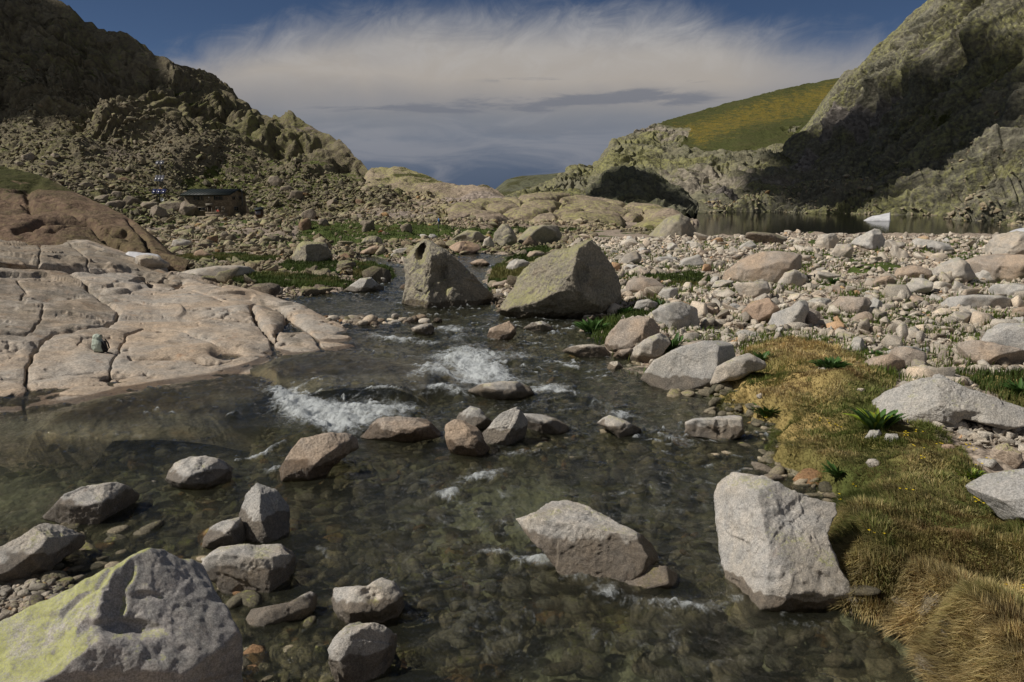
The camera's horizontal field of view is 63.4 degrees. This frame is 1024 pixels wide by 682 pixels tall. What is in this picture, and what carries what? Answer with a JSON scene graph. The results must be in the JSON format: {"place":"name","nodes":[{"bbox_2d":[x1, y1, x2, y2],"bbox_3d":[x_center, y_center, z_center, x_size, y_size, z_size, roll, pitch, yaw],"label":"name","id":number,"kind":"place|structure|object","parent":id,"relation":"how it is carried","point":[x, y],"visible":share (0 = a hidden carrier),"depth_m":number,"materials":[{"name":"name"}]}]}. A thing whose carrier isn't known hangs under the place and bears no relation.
{"place":"outdoors","nodes":[
{"label":"outdoors","id":0,"kind":"place"},
{"bbox_2d":[0,0,415,222],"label":"mountain","id":1,"kind":"structure","parent":0,"point":[70,47],"depth_m":245.58,"materials":[{"name":"grey stone"}]},
{"bbox_2d":[179,201,197,215],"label":"boulder","id":2,"kind":"object","parent":1,"relation":"on","point":[187,209],"visible":0.62,"depth_m":163.16,"materials":[{"name":"grey stone"}]},
{"bbox_2d":[0,49,415,223],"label":"talus","id":3,"kind":"structure","parent":1,"relation":"on","point":[389,193],"depth_m":205.99,"materials":[{"name":"stone"}]},
{"bbox_2d":[180,188,248,216],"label":"mountain hut","id":4,"kind":"object","parent":1,"relation":"on","point":[230,201],"visible":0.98,"depth_m":163.52,"materials":[{"name":"stone"}]},
{"bbox_2d":[311,166,521,222],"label":"hill","id":5,"kind":"structure","parent":0,"point":[405,179],"depth_m":193.31,"materials":[{"name":"grey stone"}]},
{"bbox_2d":[0,253,909,681],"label":"stream water","id":6,"kind":"structure","parent":0,"point":[340,415],"depth_m":14.41,"materials":[{"name":"clear liquid"}]},
{"bbox_2d":[411,323,434,336],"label":"boulder","id":7,"kind":"object","parent":6,"relation":"in","point":[426,329],"visible":0.97,"depth_m":22.38,"materials":[{"name":"stone"}]},
{"bbox_2d":[487,321,516,343],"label":"boulder","id":8,"kind":"object","parent":6,"relation":"in","point":[505,331],"visible":0.97,"depth_m":21.58,"materials":[{"name":"stone"}]},
{"bbox_2d":[59,0,926,188],"label":"sky","id":9,"kind":"structure","parent":0,"point":[490,93],"materials":[{"name":"blue"}]},
{"bbox_2d":[0,216,1023,681],"bbox_3d":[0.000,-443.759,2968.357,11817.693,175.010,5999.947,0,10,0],"label":"ground","id":10,"kind":"structure","parent":0,"point":[522,500],"depth_m":11.23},
{"bbox_2d":[0,523,85,582],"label":"boulder","id":11,"kind":"object","parent":10,"relation":"on","point":[41,548],"visible":0.87,"depth_m":7.86,"materials":[{"name":"stone"}]},
{"bbox_2d":[41,482,139,529],"bbox_3d":[-4.865,1.901,9.528,0.915,0.629,0.882,0,10,0],"label":"boulder","id":12,"kind":"object","parent":10,"relation":"on","point":[95,505],"visible":0.88,"depth_m":9.19,"materials":[{"name":"stone"}]},
{"bbox_2d":[0,166,190,271],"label":"whaleback rock","id":13,"kind":"object","parent":10,"relation":"on","point":[39,211],"visible":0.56,"depth_m":45.01,"materials":[{"name":"brown stone"}]},
{"bbox_2d":[0,548,242,681],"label":"boulder","id":14,"kind":"object","parent":10,"relation":"on","point":[152,615],"visible":1,"depth_m":5.18,"materials":[{"name":"stone"}]},
{"bbox_2d":[135,254,169,268],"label":"boulder","id":15,"kind":"object","parent":10,"relation":"on","point":[147,261],"visible":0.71,"depth_m":34.92,"materials":[{"name":"stone"}]},
{"bbox_2d":[165,455,233,496],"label":"boulder","id":16,"kind":"object","parent":10,"relation":"on","point":[193,473],"visible":0.99,"depth_m":10.23,"materials":[{"name":"stone"}]},
{"bbox_2d":[183,265,254,276],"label":"boulder","id":17,"kind":"object","parent":10,"relation":"on","point":[213,271],"visible":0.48,"depth_m":36.39,"materials":[{"name":"stone"}]},
{"bbox_2d":[202,517,245,549],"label":"boulder","id":18,"kind":"object","parent":10,"relation":"on","point":[228,532],"visible":0.74,"depth_m":8.50,"materials":[{"name":"stone"}]},
{"bbox_2d":[0,239,493,469],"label":"bedrock slab","id":19,"kind":"structure","parent":10,"relation":"on","point":[61,305],"depth_m":18.41,"materials":[{"name":"stone"}]},
{"bbox_2d":[91,334,111,353],"bbox_3d":[-8.947,0.071,18.128,0.468,0.458,0.225,1,10,8],"label":"backpack","id":20,"kind":"object","parent":19,"relation":"on","point":[99,344],"visible":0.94,"depth_m":18.07,"materials":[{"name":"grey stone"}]},
{"bbox_2d":[239,483,289,544],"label":"boulder","id":21,"kind":"object","parent":10,"relation":"on","point":[264,513],"visible":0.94,"depth_m":8.79,"materials":[{"name":"grey stone"}]},
{"bbox_2d":[248,283,280,296],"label":"boulder","id":22,"kind":"object","parent":10,"relation":"on","point":[273,289],"visible":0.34,"depth_m":30.14,"materials":[{"name":"grey stone"}]},
{"bbox_2d":[244,591,316,633],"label":"boulder","id":23,"kind":"object","parent":10,"relation":"on","point":[299,609],"visible":0.85,"depth_m":7.03,"materials":[{"name":"stone"}]},
{"bbox_2d":[292,241,332,261],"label":"boulder","id":24,"kind":"object","parent":10,"relation":"on","point":[312,251],"visible":0.78,"depth_m":47.14,"materials":[{"name":"stone"}]},
{"bbox_2d":[277,432,358,487],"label":"boulder","id":25,"kind":"object","parent":10,"relation":"on","point":[310,459],"visible":0.99,"depth_m":10.63,"materials":[{"name":"stone"}]},
{"bbox_2d":[328,622,396,681],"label":"boulder","id":26,"kind":"object","parent":10,"relation":"on","point":[361,652],"visible":1,"depth_m":6.20,"materials":[{"name":"stone"}]},
{"bbox_2d":[286,313,441,328],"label":"gravel","id":27,"kind":"structure","parent":10,"relation":"on","point":[358,321],"depth_m":24.64,"materials":[{"name":"stone"}]},
{"bbox_2d":[344,277,383,295],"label":"boulder","id":28,"kind":"object","parent":10,"relation":"on","point":[365,285],"visible":0.84,"depth_m":33.73,"materials":[{"name":"grey stone"}]},
{"bbox_2d":[138,212,598,303],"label":"rubble","id":29,"kind":"object","parent":10,"relation":"on","point":[270,264],"visible":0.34,"depth_m":66.15,"materials":[{"name":"stone"}]},
{"bbox_2d":[248,255,510,313],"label":"gravel","id":30,"kind":"structure","parent":10,"relation":"on","point":[499,298],"depth_m":32.45,"materials":[{"name":"grey gravel"}]},
{"bbox_2d":[360,416,443,446],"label":"boulder","id":31,"kind":"object","parent":10,"relation":"on","point":[403,430],"visible":0.98,"depth_m":12.19,"materials":[{"name":"stone"}]},
{"bbox_2d":[329,185,523,225],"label":"talus","id":32,"kind":"structure","parent":10,"relation":"on","point":[432,219],"depth_m":151.66,"materials":[{"name":"stone"}]},
{"bbox_2d":[401,239,493,319],"bbox_3d":[-2.465,-2.090,29.455,2.784,3.028,2.502,10,14,44],"label":"boulder","id":33,"kind":"object","parent":10,"relation":"on","point":[437,276],"visible":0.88,"depth_m":28.74,"materials":[{"name":"stone"}]},
{"bbox_2d":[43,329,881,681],"bbox_3d":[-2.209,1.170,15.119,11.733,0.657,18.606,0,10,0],"label":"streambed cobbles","id":34,"kind":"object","parent":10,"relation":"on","point":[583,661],"visible":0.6,"depth_m":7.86,"materials":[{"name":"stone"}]},
{"bbox_2d":[448,241,480,254],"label":"boulder","id":35,"kind":"object","parent":10,"relation":"on","point":[470,247],"visible":0.79,"depth_m":63.06,"materials":[{"name":"stone"}]},
{"bbox_2d":[445,419,489,462],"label":"boulder","id":36,"kind":"object","parent":10,"relation":"on","point":[464,440],"visible":0.98,"depth_m":11.49,"materials":[{"name":"stone"}]},
{"bbox_2d":[452,230,484,241],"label":"boulder","id":37,"kind":"object","parent":10,"relation":"on","point":[469,235],"visible":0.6,"depth_m":78.16,"materials":[{"name":"stone"}]},
{"bbox_2d":[0,316,951,681],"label":"streambed cobbles","id":38,"kind":"object","parent":10,"relation":"on","point":[300,662],"visible":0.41,"depth_m":8.90,"materials":[{"name":"stone"}]},
{"bbox_2d":[0,570,77,620],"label":"gravel","id":39,"kind":"structure","parent":38,"relation":"on","point":[30,591],"depth_m":7.40,"materials":[{"name":"stone"}]},
{"bbox_2d":[201,544,295,600],"bbox_3d":[-2.484,2.197,7.880,0.804,0.643,0.717,0,10,0],"label":"boulder","id":40,"kind":"object","parent":38,"relation":"on","point":[264,570],"visible":0.91,"depth_m":7.57,"materials":[{"name":"stone"}]},
{"bbox_2d":[331,577,404,628],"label":"boulder","id":41,"kind":"object","parent":38,"relation":"on","point":[380,601],"visible":0.86,"depth_m":7.01,"materials":[{"name":"stone"}]},
{"bbox_2d":[456,406,491,432],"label":"boulder","id":42,"kind":"object","parent":38,"relation":"on","point":[479,419],"visible":0.64,"depth_m":12.66,"materials":[{"name":"grey stone"}]},
{"bbox_2d":[571,316,610,333],"bbox_3d":[2.159,-0.453,22.529,1.096,0.473,0.951,0,10,0],"label":"leafy plant","id":43,"kind":"object","parent":38,"relation":"on","point":[589,326],"visible":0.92,"depth_m":22.40,"materials":[{"name":"green plant"}]},
{"bbox_2d":[630,597,725,646],"bbox_3d":[1.460,2.518,7.322,0.834,0.396,0.721,0,10,0],"label":"boulder","id":44,"kind":"object","parent":38,"relation":"on","point":[672,614],"visible":0.78,"depth_m":7.19,"materials":[{"name":"stone"}]},
{"bbox_2d":[468,381,534,404],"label":"boulder","id":45,"kind":"object","parent":10,"relation":"on","point":[509,392],"visible":0.93,"depth_m":14.75,"materials":[{"name":"stone"}]},
{"bbox_2d":[482,407,527,449],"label":"boulder","id":46,"kind":"object","parent":10,"relation":"on","point":[504,429],"visible":0.91,"depth_m":11.99,"materials":[{"name":"grey stone"}]},
{"bbox_2d":[493,224,516,245],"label":"boulder","id":47,"kind":"object","parent":10,"relation":"on","point":[504,234],"visible":0.78,"depth_m":71.96,"materials":[{"name":"stone"}]},
{"bbox_2d":[523,321,553,333],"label":"boulder","id":48,"kind":"object","parent":10,"relation":"on","point":[540,326],"visible":0.98,"depth_m":23.15,"materials":[{"name":"stone"}]},
{"bbox_2d":[517,225,561,244],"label":"boulder","id":49,"kind":"object","parent":10,"relation":"on","point":[545,234],"visible":0.7,"depth_m":73.87,"materials":[{"name":"stone"}]},
{"bbox_2d":[524,413,568,437],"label":"boulder","id":50,"kind":"object","parent":10,"relation":"on","point":[550,426],"visible":0.81,"depth_m":12.51,"materials":[{"name":"stone"}]},
{"bbox_2d":[449,215,654,232],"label":"talus","id":51,"kind":"structure","parent":10,"relation":"on","point":[580,220],"depth_m":122.69,"materials":[{"name":"stone"}]},
{"bbox_2d":[498,239,621,323],"bbox_3d":[1.531,-1.630,26.357,3.955,3.214,2.877,0,10,0],"label":"boulder","id":52,"kind":"object","parent":10,"relation":"on","point":[578,279],"visible":0.84,"depth_m":25.50,"materials":[{"name":"stone"}]},
{"bbox_2d":[562,344,609,361],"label":"boulder","id":53,"kind":"object","parent":10,"relation":"on","point":[582,351],"visible":0.85,"depth_m":19.07,"materials":[{"name":"stone"}]},
{"bbox_2d":[516,500,658,592],"bbox_3d":[0.725,2.048,8.252,1.400,0.755,0.973,3,11,19],"label":"boulder","id":54,"kind":"object","parent":10,"relation":"on","point":[573,542],"visible":0.94,"depth_m":7.87,"materials":[{"name":"stone"}]},
{"bbox_2d":[597,415,643,439],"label":"boulder","id":55,"kind":"object","parent":10,"relation":"on","point":[619,428],"visible":0.95,"depth_m":12.34,"materials":[{"name":"stone"}]},
{"bbox_2d":[620,250,641,263],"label":"boulder","id":56,"kind":"object","parent":10,"relation":"on","point":[634,256],"visible":0.72,"depth_m":45.24,"materials":[{"name":"stone"}]},
{"bbox_2d":[605,316,659,351],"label":"boulder","id":57,"kind":"object","parent":10,"relation":"on","point":[627,333],"visible":0.72,"depth_m":19.41,"materials":[{"name":"stone"}]},
{"bbox_2d":[626,277,664,292],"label":"boulder","id":58,"kind":"object","parent":10,"relation":"on","point":[638,284],"visible":0.57,"depth_m":29.58,"materials":[{"name":"stone"}]},
{"bbox_2d":[619,565,679,597],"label":"boulder","id":59,"kind":"object","parent":10,"relation":"on","point":[651,580],"visible":0.75,"depth_m":7.68,"materials":[{"name":"stone"}]},
{"bbox_2d":[630,333,670,362],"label":"boulder","id":60,"kind":"object","parent":10,"relation":"on","point":[648,349],"visible":0.81,"depth_m":17.91,"materials":[{"name":"stone"}]},
{"bbox_2d":[649,214,695,237],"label":"boulder","id":61,"kind":"object","parent":10,"relation":"on","point":[681,225],"visible":0.72,"depth_m":91.00,"materials":[{"name":"stone"}]},
{"bbox_2d":[652,302,699,327],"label":"boulder","id":62,"kind":"object","parent":10,"relation":"on","point":[677,314],"visible":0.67,"depth_m":21.28,"materials":[{"name":"grey stone"}]},
{"bbox_2d":[641,340,735,390],"bbox_3d":[3.412,0.572,16.070,1.738,1.258,0.996,4,11,19],"label":"boulder","id":63,"kind":"object","parent":10,"relation":"on","point":[690,366],"visible":0.74,"depth_m":15.74,"materials":[{"name":"grey stone"}]},
{"bbox_2d":[679,254,704,266],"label":"boulder","id":64,"kind":"object","parent":10,"relation":"on","point":[697,260],"visible":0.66,"depth_m":42.22,"materials":[{"name":"grey stone"}]},
{"bbox_2d":[684,415,743,442],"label":"boulder","id":65,"kind":"object","parent":10,"relation":"on","point":[728,428],"visible":0.95,"depth_m":12.21,"materials":[{"name":"stone"}]},
{"bbox_2d":[710,353,766,385],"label":"boulder","id":66,"kind":"object","parent":10,"relation":"on","point":[738,367],"visible":0.94,"depth_m":14.61,"materials":[{"name":"stone"}]},
{"bbox_2d":[733,281,769,297],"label":"boulder","id":67,"kind":"object","parent":10,"relation":"on","point":[754,289],"visible":0.69,"depth_m":28.03,"materials":[{"name":"stone"}]},
{"bbox_2d":[741,298,780,322],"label":"boulder","id":68,"kind":"object","parent":10,"relation":"on","point":[764,309],"visible":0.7,"depth_m":22.21,"materials":[{"name":"stone"}]},
{"bbox_2d":[722,251,801,282],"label":"boulder","id":69,"kind":"object","parent":10,"relation":"on","point":[772,266],"visible":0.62,"depth_m":34.14,"materials":[{"name":"stone"}]},
{"bbox_2d":[744,231,787,243],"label":"boulder","id":70,"kind":"object","parent":10,"relation":"on","point":[763,237],"visible":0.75,"depth_m":64.40,"materials":[{"name":"grey stone"}]},
{"bbox_2d":[714,472,854,626],"bbox_3d":[2.578,2.030,7.854,1.173,1.450,1.440,0,10,0],"label":"boulder","id":71,"kind":"object","parent":10,"relation":"on","point":[777,554],"visible":0.98,"depth_m":7.46,"materials":[{"name":"stone"}]},
{"bbox_2d":[768,300,809,326],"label":"boulder","id":72,"kind":"object","parent":10,"relation":"on","point":[798,311],"visible":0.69,"depth_m":21.41,"materials":[{"name":"grey stone"}]},
{"bbox_2d":[777,269,807,286],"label":"boulder","id":73,"kind":"object","parent":10,"relation":"on","point":[796,277],"visible":0.72,"depth_m":32.91,"materials":[{"name":"stone"}]},
{"bbox_2d":[573,229,1023,451],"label":"scree rubble","id":74,"kind":"object","parent":10,"relation":"on","point":[980,436],"visible":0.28,"depth_m":28.18,"materials":[{"name":"stone"}]},
{"bbox_2d":[596,232,1023,427],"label":"scree stones","id":75,"kind":"object","parent":10,"relation":"on","point":[916,367],"visible":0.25,"depth_m":23.99,"materials":[{"name":"stone"}]},
{"bbox_2d":[805,308,823,328],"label":"boulder","id":76,"kind":"object","parent":10,"relation":"on","point":[813,316],"visible":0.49,"depth_m":21.95,"materials":[{"name":"stone"}]},
{"bbox_2d":[815,233,839,248],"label":"boulder","id":77,"kind":"object","parent":10,"relation":"on","point":[829,241],"visible":0.74,"depth_m":52.83,"materials":[{"name":"stone"}]},
{"bbox_2d":[808,356,852,368],"bbox_3d":[5.351,0.377,13.971,0.665,0.216,0.598,0,10,0],"label":"leafy plant","id":78,"kind":"object","parent":10,"relation":"on","point":[836,363],"visible":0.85,"depth_m":13.93,"materials":[{"name":"green plant"}]},
{"bbox_2d":[831,244,853,257],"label":"boulder","id":79,"kind":"object","parent":10,"relation":"on","point":[842,250],"visible":0.78,"depth_m":44.32,"materials":[{"name":"stone"}]},
{"bbox_2d":[831,296,871,313],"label":"boulder","id":80,"kind":"object","parent":10,"relation":"on","point":[854,304],"visible":0.7,"depth_m":24.09,"materials":[{"name":"stone"}]},
{"bbox_2d":[706,335,1023,681],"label":"grass","id":81,"kind":"structure","parent":10,"relation":"on","point":[866,506],"depth_m":7.69,"materials":[{"name":"plant"}]},
{"bbox_2d":[850,229,885,249],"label":"boulder","id":82,"kind":"object","parent":10,"relation":"on","point":[871,239],"visible":0.73,"depth_m":51.84,"materials":[{"name":"grey stone"}]},
{"bbox_2d":[842,408,907,430],"bbox_3d":[4.950,1.065,11.232,0.759,0.319,0.721,0,10,0],"label":"leafy plant","id":83,"kind":"object","parent":10,"relation":"on","point":[870,420],"visible":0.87,"depth_m":11.20,"materials":[{"name":"green plant"}]},
{"bbox_2d":[864,354,905,371],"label":"boulder","id":84,"kind":"object","parent":10,"relation":"on","point":[894,361],"visible":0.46,"depth_m":15.36,"materials":[{"name":"stone"}]},
{"bbox_2d":[889,346,926,367],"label":"boulder","id":85,"kind":"object","parent":10,"relation":"on","point":[908,354],"visible":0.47,"depth_m":16.14,"materials":[{"name":"stone"}]},
{"bbox_2d":[894,264,932,279],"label":"boulder","id":86,"kind":"object","parent":10,"relation":"on","point":[914,271],"visible":0.65,"depth_m":33.05,"materials":[{"name":"stone"}]},
{"bbox_2d":[906,278,933,293],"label":"boulder","id":87,"kind":"object","parent":10,"relation":"on","point":[920,285],"visible":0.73,"depth_m":29.55,"materials":[{"name":"stone"}]},
{"bbox_2d":[912,238,954,252],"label":"boulder","id":88,"kind":"object","parent":10,"relation":"on","point":[934,245],"visible":0.63,"depth_m":49.30,"materials":[{"name":"grey stone"}]},
{"bbox_2d":[872,374,1023,429],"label":"boulder","id":89,"kind":"object","parent":10,"relation":"on","point":[944,400],"visible":0.72,"depth_m":11.54,"materials":[{"name":"grey stone"}]},
{"bbox_2d":[932,257,975,282],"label":"boulder","id":90,"kind":"object","parent":10,"relation":"on","point":[959,267],"visible":0.59,"depth_m":33.12,"materials":[{"name":"stone"}]},
{"bbox_2d":[940,294,1011,308],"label":"boulder","id":91,"kind":"object","parent":10,"relation":"on","point":[979,301],"visible":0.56,"depth_m":25.10,"materials":[{"name":"grey stone"}]},
{"bbox_2d":[957,340,1023,365],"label":"boulder","id":92,"kind":"object","parent":10,"relation":"on","point":[974,351],"visible":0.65,"depth_m":16.63,"materials":[{"name":"stone"}]},
{"bbox_2d":[965,468,1023,521],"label":"boulder","id":93,"kind":"object","parent":10,"relation":"on","point":[1000,494],"visible":0.91,"depth_m":8.00,"materials":[{"name":"grey stone"}]},
{"bbox_2d":[965,253,1023,281],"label":"boulder","id":94,"kind":"object","parent":10,"relation":"on","point":[1006,267],"visible":0.72,"depth_m":34.89,"materials":[{"name":"stone"}]},
{"bbox_2d":[981,323,1023,349],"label":"boulder","id":95,"kind":"object","parent":10,"relation":"on","point":[1009,334],"visible":0.68,"depth_m":17.80,"materials":[{"name":"grey stone"}]},
{"bbox_2d":[983,231,1023,254],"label":"boulder","id":96,"kind":"object","parent":10,"relation":"on","point":[1009,243],"visible":0.66,"depth_m":44.88,"materials":[{"name":"stone"}]},
{"bbox_2d":[988,283,1023,295],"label":"boulder","id":97,"kind":"object","parent":10,"relation":"on","point":[1008,289],"visible":0.57,"depth_m":27.67,"materials":[{"name":"grey stone"}]},
{"bbox_2d":[990,443,1022,468],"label":"boulder","id":98,"kind":"object","parent":10,"relation":"on","point":[1007,453],"visible":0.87,"depth_m":10.09,"materials":[{"name":"stone"}]},
{"bbox_2d":[496,172,563,195],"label":"hill","id":99,"kind":"structure","parent":0,"point":[510,186],"depth_m":861.16,"materials":[{"name":"green plant"}]},
{"bbox_2d":[446,192,692,231],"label":"hill","id":100,"kind":"structure","parent":0,"point":[539,206],"depth_m":145.23,"materials":[{"name":"grey stone"}]},
{"bbox_2d":[175,218,1023,407],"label":"grass","id":101,"kind":"structure","parent":0,"point":[300,279],"depth_m":37.63,"materials":[{"name":"green plant"}]},
{"bbox_2d":[585,165,698,217],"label":"hill","id":102,"kind":"structure","parent":0,"point":[626,184],"depth_m":192.98,"materials":[{"name":"grey stone"}]},
{"bbox_2d":[505,78,838,212],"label":"hill","id":103,"kind":"structure","parent":0,"point":[735,146],"depth_m":384.88,"materials":[{"name":"grey stone"}]},
{"bbox_2d":[568,236,1023,406],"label":"grass","id":104,"kind":"structure","parent":0,"point":[855,294],"depth_m":23.43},
{"bbox_2d":[619,212,1023,235],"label":"lake water","id":105,"kind":"structure","parent":0,"point":[728,223],"depth_m":142.89,"materials":[{"name":"grey liquid"}]},
{"bbox_2d":[705,0,1023,225],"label":"mountain","id":106,"kind":"structure","parent":0,"point":[927,47],"depth_m":252.33,"materials":[{"name":"grey stone"}]},
{"bbox_2d":[704,67,1023,226],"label":"talus","id":107,"kind":"structure","parent":106,"relation":"on","point":[966,216],"depth_m":215.61,"materials":[{"name":"stone"}]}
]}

